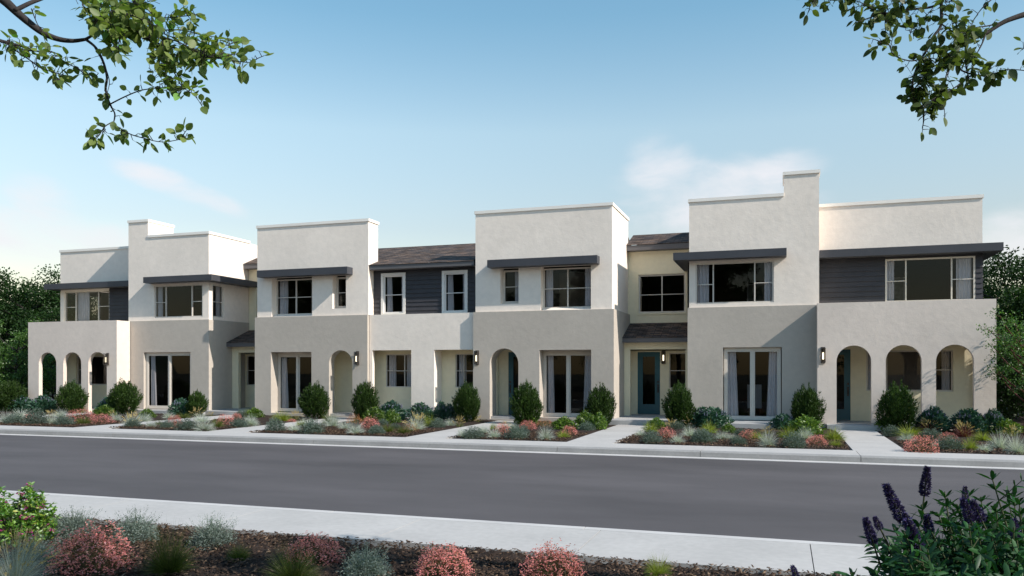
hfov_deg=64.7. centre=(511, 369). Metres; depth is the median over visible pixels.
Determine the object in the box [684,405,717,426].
flowering shrub
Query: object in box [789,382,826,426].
evergreen shrub
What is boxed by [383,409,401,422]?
leafy shrub
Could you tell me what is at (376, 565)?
silver mound
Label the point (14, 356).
bright tree
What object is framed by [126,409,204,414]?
door step
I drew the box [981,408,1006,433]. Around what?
flowering shrub
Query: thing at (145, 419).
fescue tuft
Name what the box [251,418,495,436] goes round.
planting bed
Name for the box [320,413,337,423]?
olive grass
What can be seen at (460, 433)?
fescue tuft
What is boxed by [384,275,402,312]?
window
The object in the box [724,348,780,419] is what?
sliding door
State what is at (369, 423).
pink flower mound
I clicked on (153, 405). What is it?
sliding door
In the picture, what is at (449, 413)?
flowering shrub
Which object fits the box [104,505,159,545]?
silver mound
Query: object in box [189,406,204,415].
plume grass
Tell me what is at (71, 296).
window
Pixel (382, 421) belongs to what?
grey mound
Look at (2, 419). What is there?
fescue tuft
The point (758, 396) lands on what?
dining chair
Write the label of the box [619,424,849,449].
planting bed
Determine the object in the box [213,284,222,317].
window
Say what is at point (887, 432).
grey mound
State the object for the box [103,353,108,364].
wall lantern
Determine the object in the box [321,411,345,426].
fescue tuft
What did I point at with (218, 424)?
olive grass
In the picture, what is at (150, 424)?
fescue tuft
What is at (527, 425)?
pink flower mound
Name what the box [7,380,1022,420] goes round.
ground
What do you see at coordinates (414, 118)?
sky
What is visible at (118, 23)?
leafy tree
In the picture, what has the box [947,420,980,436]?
burgundy grass
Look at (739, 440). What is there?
grey mound
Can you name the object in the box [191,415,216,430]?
fescue tuft
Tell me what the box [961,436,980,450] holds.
lime grass
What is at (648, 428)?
lime grass
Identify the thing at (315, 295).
townhouse
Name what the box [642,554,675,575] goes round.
grass tuft
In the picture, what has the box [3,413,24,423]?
grey mound
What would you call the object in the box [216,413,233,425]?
pink flower mound
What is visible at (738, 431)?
grey mound
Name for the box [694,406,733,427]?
flowering shrub
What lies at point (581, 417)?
leafy shrub
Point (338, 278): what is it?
window
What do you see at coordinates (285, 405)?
sliding door
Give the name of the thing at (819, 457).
kerb
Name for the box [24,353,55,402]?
bright bush
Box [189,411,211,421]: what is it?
fescue tuft
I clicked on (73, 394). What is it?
evergreen shrub
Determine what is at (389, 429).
olive grass
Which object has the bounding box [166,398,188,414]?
flowering shrub
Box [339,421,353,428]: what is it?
fescue tuft
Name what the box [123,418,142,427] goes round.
grey mound
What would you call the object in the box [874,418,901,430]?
leafy shrub
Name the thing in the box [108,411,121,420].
fescue tuft
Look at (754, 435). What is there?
lime grass
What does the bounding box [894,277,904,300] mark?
window pane
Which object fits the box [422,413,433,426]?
lime grass
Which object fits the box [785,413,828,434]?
leafy shrub
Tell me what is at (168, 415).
fescue tuft
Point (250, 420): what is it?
fescue tuft
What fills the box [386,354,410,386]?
window
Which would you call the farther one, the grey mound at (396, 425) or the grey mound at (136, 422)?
the grey mound at (136, 422)
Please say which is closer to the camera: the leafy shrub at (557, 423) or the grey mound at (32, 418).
the leafy shrub at (557, 423)
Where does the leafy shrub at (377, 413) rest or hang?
on the planting bed at (473, 422)
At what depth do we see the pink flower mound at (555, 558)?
7.67 m
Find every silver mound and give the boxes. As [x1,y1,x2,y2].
[0,531,65,573]
[48,505,105,543]
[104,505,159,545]
[185,510,240,551]
[337,539,394,575]
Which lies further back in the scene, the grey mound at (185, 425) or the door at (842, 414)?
the door at (842, 414)
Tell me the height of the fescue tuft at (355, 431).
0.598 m
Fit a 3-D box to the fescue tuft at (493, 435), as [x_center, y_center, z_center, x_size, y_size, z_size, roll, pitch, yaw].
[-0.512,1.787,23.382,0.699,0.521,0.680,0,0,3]
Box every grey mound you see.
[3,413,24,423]
[22,408,50,423]
[52,414,75,425]
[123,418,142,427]
[159,419,174,428]
[174,416,196,430]
[229,417,250,427]
[232,409,247,416]
[265,417,285,431]
[297,417,325,433]
[367,424,385,434]
[376,418,388,424]
[388,422,400,429]
[430,417,445,427]
[461,425,486,438]
[502,424,529,439]
[517,425,530,433]
[577,421,595,430]
[639,430,664,443]
[667,421,687,429]
[689,428,713,443]
[690,428,718,442]
[729,434,747,445]
[731,427,748,434]
[781,431,809,448]
[882,424,900,436]
[917,428,941,438]
[931,435,965,450]
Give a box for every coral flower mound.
[346,415,362,423]
[536,418,552,426]
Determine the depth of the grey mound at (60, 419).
28.83 m
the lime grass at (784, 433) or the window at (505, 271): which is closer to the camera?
the lime grass at (784, 433)
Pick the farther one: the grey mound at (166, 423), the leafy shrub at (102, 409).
the leafy shrub at (102, 409)
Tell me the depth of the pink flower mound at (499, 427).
24.77 m
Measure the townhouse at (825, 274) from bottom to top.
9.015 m
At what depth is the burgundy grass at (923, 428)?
25.51 m
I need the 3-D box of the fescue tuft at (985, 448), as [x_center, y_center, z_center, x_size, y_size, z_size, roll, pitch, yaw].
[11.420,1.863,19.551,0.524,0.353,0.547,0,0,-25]
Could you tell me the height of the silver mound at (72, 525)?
0.440 m
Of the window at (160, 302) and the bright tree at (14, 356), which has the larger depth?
the bright tree at (14, 356)
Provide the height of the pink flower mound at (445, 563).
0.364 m
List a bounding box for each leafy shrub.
[66,405,85,412]
[92,404,116,415]
[137,408,157,417]
[245,407,264,417]
[360,406,387,420]
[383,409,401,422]
[517,413,537,423]
[550,416,578,429]
[573,410,598,426]
[590,411,608,429]
[645,417,665,428]
[721,423,735,432]
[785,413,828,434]
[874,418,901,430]
[989,418,1022,433]
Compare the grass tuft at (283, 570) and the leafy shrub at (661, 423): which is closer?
the grass tuft at (283, 570)
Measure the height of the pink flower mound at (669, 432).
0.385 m
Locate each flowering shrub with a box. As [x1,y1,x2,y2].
[4,395,33,411]
[22,394,59,411]
[94,397,112,410]
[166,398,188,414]
[379,399,405,419]
[402,401,435,420]
[433,400,445,420]
[439,403,457,420]
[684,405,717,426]
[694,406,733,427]
[766,413,795,429]
[912,405,954,432]
[946,407,989,433]
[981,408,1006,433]
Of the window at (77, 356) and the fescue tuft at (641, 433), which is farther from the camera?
the window at (77, 356)
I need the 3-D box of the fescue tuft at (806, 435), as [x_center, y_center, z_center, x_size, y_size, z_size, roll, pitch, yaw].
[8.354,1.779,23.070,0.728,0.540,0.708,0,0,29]
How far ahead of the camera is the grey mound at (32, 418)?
29.18 m
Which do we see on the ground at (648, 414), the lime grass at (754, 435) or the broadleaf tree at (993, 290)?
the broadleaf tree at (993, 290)
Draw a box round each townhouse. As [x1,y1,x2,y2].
[28,219,256,411]
[205,258,256,414]
[255,218,417,416]
[370,243,498,418]
[473,202,630,421]
[608,232,688,425]
[673,169,1010,430]
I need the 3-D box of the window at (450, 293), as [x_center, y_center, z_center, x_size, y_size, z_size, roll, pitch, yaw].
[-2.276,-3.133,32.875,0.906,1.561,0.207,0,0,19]
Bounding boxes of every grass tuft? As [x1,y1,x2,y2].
[136,517,199,575]
[225,541,253,563]
[259,539,324,575]
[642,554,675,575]
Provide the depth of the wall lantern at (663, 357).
32.61 m
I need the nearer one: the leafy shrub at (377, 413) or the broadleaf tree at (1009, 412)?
the broadleaf tree at (1009, 412)
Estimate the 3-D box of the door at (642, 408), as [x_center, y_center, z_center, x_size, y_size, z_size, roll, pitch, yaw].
[5.558,0.535,32.857,0.910,2.510,0.116,0,0,19]
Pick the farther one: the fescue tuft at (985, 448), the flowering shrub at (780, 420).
the flowering shrub at (780, 420)
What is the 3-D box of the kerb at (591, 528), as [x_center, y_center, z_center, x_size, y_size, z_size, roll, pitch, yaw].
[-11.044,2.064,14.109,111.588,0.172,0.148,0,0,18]
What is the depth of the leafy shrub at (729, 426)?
25.41 m
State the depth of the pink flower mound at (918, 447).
19.52 m
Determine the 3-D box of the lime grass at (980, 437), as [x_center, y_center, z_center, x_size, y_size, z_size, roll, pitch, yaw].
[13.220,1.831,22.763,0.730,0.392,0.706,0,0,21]
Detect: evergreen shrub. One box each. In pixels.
[0,379,27,411]
[55,379,88,412]
[106,377,144,414]
[185,388,209,414]
[296,380,330,418]
[351,380,380,417]
[451,379,480,421]
[508,379,543,423]
[584,381,616,423]
[661,381,696,425]
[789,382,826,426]
[873,379,919,430]
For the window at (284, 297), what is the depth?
35.31 m
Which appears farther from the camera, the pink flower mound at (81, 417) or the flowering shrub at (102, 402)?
the flowering shrub at (102, 402)
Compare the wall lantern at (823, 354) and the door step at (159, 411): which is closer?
the wall lantern at (823, 354)
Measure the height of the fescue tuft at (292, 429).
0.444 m
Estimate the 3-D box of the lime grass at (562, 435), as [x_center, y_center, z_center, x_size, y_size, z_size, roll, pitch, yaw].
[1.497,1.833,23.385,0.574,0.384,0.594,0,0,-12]
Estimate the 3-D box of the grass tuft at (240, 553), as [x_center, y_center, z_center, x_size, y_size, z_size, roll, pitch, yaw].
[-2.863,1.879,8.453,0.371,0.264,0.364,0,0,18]
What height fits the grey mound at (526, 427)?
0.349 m
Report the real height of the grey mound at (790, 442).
0.480 m
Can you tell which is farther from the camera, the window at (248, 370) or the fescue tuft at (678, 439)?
the window at (248, 370)
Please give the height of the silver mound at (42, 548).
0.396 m
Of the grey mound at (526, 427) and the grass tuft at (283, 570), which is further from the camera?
the grey mound at (526, 427)
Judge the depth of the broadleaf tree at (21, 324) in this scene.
48.67 m
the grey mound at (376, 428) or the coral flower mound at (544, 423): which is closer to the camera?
the grey mound at (376, 428)
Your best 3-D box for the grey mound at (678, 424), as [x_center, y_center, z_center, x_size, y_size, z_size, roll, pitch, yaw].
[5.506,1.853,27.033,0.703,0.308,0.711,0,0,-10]
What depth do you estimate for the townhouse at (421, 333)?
33.21 m
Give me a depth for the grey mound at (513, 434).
23.05 m
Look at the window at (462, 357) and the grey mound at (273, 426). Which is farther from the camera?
the window at (462, 357)
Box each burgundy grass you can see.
[914,418,948,432]
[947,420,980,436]
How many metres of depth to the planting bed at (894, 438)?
23.11 m
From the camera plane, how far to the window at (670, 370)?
32.61 m
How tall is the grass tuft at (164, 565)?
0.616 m
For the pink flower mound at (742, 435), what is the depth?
22.89 m
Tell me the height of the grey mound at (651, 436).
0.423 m
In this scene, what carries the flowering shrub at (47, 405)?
on the planting bed at (2, 412)
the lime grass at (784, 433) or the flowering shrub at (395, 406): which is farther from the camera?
the flowering shrub at (395, 406)
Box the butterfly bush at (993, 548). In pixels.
[789,465,1023,575]
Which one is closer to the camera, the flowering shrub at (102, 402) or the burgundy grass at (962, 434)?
the burgundy grass at (962, 434)
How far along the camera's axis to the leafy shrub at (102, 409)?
34.60 m
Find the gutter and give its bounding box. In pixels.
[0,434,1023,469]
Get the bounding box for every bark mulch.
[0,418,1023,453]
[0,514,858,575]
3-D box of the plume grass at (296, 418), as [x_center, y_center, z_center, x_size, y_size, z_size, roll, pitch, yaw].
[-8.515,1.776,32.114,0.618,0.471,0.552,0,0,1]
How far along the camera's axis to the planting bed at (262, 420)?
31.19 m
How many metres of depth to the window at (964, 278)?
27.94 m
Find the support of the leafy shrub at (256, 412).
on the planting bed at (262, 420)
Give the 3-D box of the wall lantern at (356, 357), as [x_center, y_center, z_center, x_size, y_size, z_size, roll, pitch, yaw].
[-6.433,-0.485,33.469,0.150,0.570,0.200,0,0,18]
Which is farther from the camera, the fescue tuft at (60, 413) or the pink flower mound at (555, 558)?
the fescue tuft at (60, 413)
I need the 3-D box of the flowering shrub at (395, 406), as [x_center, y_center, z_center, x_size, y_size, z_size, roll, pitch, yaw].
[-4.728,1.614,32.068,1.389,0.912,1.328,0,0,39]
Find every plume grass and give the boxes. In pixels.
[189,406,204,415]
[289,410,303,419]
[451,415,464,426]
[1000,424,1020,435]
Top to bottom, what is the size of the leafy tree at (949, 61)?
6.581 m
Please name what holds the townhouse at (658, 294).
on the ground at (648, 414)
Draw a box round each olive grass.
[75,416,91,423]
[174,411,190,417]
[211,416,226,427]
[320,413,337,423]
[383,422,396,431]
[394,424,410,433]
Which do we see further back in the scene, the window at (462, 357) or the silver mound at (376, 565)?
the window at (462, 357)
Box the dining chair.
[747,385,761,415]
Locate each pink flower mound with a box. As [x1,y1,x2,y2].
[43,519,141,575]
[66,407,96,420]
[90,413,115,422]
[168,416,180,425]
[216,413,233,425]
[280,531,345,565]
[360,417,379,428]
[413,541,476,575]
[494,423,509,433]
[519,538,586,575]
[520,420,536,429]
[562,425,576,435]
[658,427,676,437]
[738,429,757,440]
[804,434,828,445]
[901,433,939,452]
[935,432,956,440]
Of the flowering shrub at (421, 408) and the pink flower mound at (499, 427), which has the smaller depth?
the pink flower mound at (499, 427)
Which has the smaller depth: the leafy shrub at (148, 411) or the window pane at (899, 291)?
the window pane at (899, 291)
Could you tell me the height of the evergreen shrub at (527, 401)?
1.777 m
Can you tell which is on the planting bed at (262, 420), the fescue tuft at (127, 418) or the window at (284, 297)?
the fescue tuft at (127, 418)
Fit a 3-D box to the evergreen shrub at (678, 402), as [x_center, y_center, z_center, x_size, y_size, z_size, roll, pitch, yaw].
[5.845,1.189,28.368,1.266,1.753,1.232,0,0,12]
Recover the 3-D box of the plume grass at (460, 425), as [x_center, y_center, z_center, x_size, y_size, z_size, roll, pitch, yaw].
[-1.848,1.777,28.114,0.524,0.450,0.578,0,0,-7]
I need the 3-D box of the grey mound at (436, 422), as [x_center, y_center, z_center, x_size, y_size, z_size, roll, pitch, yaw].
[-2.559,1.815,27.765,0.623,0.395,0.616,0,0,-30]
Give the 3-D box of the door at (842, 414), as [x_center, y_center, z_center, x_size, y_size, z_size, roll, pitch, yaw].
[11.730,0.540,29.210,0.910,2.540,0.116,0,0,19]
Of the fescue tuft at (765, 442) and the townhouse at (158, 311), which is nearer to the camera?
the fescue tuft at (765, 442)
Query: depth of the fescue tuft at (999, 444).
20.13 m
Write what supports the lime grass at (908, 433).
on the planting bed at (894, 438)
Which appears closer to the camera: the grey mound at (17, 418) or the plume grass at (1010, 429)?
the plume grass at (1010, 429)
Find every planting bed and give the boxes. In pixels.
[0,402,150,416]
[0,413,221,427]
[111,415,335,430]
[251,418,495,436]
[452,421,615,441]
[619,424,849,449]
[877,416,1023,454]
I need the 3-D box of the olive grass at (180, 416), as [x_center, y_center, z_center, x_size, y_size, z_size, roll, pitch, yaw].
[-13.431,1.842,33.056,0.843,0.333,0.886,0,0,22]
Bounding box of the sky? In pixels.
[0,0,1023,306]
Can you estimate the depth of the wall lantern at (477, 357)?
31.79 m
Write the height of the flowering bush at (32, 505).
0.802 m
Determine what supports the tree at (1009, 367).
on the planting bed at (894, 438)
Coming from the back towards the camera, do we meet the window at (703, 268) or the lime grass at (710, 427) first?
the window at (703, 268)
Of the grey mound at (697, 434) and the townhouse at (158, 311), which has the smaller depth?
the grey mound at (697, 434)
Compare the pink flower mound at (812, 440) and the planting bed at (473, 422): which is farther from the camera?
the planting bed at (473, 422)
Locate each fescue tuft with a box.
[0,411,11,422]
[0,522,63,575]
[13,410,26,417]
[45,414,55,423]
[53,409,66,416]
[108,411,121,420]
[120,411,141,425]
[136,412,152,421]
[145,420,156,426]
[161,412,173,417]
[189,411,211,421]
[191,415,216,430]
[242,413,256,425]
[244,413,259,425]
[287,422,300,430]
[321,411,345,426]
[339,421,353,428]
[345,419,365,433]
[402,410,425,429]
[443,419,457,425]
[455,426,469,436]
[486,425,501,437]
[534,425,554,440]
[634,428,645,436]
[667,434,685,442]
[682,425,697,436]
[712,428,730,439]
[756,426,780,447]
[798,426,814,438]
[896,431,918,440]
[977,441,994,451]
[986,429,1011,449]
[1003,432,1023,454]
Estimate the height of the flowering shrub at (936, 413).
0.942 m
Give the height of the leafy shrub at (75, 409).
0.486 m
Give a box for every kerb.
[0,429,1023,467]
[2,490,881,547]
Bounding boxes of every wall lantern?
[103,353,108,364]
[355,351,358,364]
[474,350,478,364]
[661,351,665,363]
[821,347,825,362]
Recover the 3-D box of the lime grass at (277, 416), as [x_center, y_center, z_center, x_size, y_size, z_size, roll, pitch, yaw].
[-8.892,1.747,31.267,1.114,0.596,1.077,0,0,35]
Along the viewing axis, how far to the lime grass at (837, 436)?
22.59 m
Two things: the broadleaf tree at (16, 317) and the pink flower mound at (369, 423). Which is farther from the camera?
the broadleaf tree at (16, 317)
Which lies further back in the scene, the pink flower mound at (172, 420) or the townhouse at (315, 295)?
the townhouse at (315, 295)
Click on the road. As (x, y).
(823, 502)
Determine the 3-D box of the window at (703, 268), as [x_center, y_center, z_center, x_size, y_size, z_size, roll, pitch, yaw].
[8.064,-3.145,29.349,2.730,1.490,0.211,0,0,19]
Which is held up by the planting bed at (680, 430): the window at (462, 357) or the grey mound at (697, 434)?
the grey mound at (697, 434)
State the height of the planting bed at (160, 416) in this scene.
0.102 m
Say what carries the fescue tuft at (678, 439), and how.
on the planting bed at (680, 430)
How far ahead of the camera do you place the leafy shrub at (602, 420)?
26.77 m
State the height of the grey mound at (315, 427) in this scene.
0.561 m
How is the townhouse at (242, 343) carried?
on the ground at (648, 414)
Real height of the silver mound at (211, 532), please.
0.435 m
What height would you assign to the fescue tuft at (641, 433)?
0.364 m
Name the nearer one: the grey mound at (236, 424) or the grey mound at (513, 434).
the grey mound at (513, 434)
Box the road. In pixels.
[0,435,1023,547]
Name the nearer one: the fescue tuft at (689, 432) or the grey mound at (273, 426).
the fescue tuft at (689, 432)
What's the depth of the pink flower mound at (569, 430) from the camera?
24.39 m
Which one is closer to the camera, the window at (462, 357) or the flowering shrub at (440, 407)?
the flowering shrub at (440, 407)
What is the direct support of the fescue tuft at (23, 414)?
on the planting bed at (160, 416)
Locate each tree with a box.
[0,0,273,152]
[0,264,59,393]
[0,292,55,384]
[0,305,59,394]
[0,316,51,392]
[799,0,1023,141]
[976,305,1023,434]
[983,245,1023,413]
[996,283,1023,412]
[996,322,1023,419]
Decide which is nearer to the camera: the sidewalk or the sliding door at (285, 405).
the sidewalk
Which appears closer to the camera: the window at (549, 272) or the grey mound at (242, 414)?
the window at (549, 272)
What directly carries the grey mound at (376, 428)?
on the planting bed at (473, 422)
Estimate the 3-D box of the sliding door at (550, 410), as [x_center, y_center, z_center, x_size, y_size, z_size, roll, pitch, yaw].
[2.207,0.575,31.320,2.020,2.490,0.211,0,0,19]
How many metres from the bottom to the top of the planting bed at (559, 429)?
0.102 m
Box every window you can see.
[65,290,108,320]
[68,293,97,320]
[77,356,106,384]
[155,284,202,317]
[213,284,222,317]
[247,356,254,384]
[276,278,311,314]
[337,277,345,307]
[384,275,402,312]
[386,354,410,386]
[445,273,464,311]
[456,354,472,387]
[503,270,518,302]
[543,267,590,307]
[639,274,684,312]
[669,353,684,387]
[696,260,773,303]
[866,350,952,391]
[885,256,974,300]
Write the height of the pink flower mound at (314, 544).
0.370 m
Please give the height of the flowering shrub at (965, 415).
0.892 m
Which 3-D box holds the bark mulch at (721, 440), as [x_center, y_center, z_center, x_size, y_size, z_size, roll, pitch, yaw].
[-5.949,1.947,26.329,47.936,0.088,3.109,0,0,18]
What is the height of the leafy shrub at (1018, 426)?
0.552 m
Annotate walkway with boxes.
[0,412,1023,459]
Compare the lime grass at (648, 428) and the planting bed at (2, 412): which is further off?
the planting bed at (2, 412)
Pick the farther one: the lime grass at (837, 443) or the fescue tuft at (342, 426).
the fescue tuft at (342, 426)
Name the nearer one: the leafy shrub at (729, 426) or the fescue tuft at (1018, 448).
the fescue tuft at (1018, 448)
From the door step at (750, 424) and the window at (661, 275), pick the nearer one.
the door step at (750, 424)
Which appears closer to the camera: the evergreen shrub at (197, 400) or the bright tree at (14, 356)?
the evergreen shrub at (197, 400)
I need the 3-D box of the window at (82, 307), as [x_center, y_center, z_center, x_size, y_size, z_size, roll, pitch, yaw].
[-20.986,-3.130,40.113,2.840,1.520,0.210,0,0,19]
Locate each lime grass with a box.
[271,410,292,420]
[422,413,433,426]
[557,429,570,437]
[641,421,658,431]
[699,420,718,432]
[748,431,765,439]
[776,426,797,438]
[823,424,849,440]
[828,437,845,446]
[895,423,925,436]
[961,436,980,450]
[973,430,993,440]
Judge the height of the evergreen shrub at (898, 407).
1.795 m
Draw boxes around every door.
[146,353,189,408]
[278,354,310,411]
[508,352,516,413]
[543,352,590,416]
[638,352,659,413]
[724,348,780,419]
[837,349,849,419]
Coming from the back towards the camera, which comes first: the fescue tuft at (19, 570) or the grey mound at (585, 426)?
the grey mound at (585, 426)
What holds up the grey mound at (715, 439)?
on the planting bed at (680, 430)
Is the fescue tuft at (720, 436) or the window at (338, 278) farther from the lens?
the window at (338, 278)
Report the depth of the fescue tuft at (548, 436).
22.85 m
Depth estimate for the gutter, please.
20.48 m
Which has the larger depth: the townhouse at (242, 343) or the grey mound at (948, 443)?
the townhouse at (242, 343)
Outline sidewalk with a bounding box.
[0,492,889,575]
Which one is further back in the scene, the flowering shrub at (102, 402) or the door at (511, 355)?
the flowering shrub at (102, 402)
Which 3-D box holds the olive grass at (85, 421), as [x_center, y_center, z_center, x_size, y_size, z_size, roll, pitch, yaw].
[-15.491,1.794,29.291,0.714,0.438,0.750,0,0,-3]
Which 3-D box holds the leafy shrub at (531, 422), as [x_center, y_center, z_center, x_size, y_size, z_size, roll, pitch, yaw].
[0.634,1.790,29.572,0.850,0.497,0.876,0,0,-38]
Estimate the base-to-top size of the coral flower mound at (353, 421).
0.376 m
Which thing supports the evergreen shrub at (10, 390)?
on the planting bed at (2, 412)
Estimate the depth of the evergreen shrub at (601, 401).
28.34 m
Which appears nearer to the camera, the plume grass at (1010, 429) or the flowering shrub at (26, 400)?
the plume grass at (1010, 429)
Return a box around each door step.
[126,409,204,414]
[714,420,776,428]
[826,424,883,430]
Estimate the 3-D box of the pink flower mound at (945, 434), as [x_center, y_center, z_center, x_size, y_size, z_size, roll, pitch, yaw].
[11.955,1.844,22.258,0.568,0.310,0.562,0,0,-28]
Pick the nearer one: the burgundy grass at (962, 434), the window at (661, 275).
the burgundy grass at (962, 434)
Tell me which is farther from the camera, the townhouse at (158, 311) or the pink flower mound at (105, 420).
the townhouse at (158, 311)
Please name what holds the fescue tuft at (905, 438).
on the planting bed at (894, 438)
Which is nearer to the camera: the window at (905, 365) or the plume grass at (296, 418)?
the window at (905, 365)
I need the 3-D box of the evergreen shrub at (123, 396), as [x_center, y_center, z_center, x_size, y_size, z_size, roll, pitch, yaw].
[-17.328,1.191,36.114,1.642,1.748,1.598,0,0,20]
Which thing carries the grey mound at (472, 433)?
on the planting bed at (559, 429)
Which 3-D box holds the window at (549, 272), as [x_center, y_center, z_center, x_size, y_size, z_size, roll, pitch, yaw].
[2.181,-3.145,31.244,1.962,1.550,0.210,0,0,19]
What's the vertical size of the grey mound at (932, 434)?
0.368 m
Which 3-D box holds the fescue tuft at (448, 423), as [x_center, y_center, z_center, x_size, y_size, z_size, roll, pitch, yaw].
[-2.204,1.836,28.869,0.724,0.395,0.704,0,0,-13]
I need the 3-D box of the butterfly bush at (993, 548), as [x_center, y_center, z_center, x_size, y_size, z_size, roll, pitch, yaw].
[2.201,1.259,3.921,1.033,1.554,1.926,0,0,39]
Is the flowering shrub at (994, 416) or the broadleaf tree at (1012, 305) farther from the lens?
the broadleaf tree at (1012, 305)
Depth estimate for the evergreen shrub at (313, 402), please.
32.74 m
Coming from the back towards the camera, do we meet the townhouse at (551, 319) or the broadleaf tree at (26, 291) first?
the broadleaf tree at (26, 291)
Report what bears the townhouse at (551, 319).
on the ground at (648, 414)
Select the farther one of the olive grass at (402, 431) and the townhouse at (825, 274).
the townhouse at (825, 274)
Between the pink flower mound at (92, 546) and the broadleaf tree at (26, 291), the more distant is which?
the broadleaf tree at (26, 291)
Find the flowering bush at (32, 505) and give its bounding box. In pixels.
[0,482,60,546]
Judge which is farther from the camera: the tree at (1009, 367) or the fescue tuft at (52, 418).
the fescue tuft at (52, 418)
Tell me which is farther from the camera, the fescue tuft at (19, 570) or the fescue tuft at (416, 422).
the fescue tuft at (416, 422)

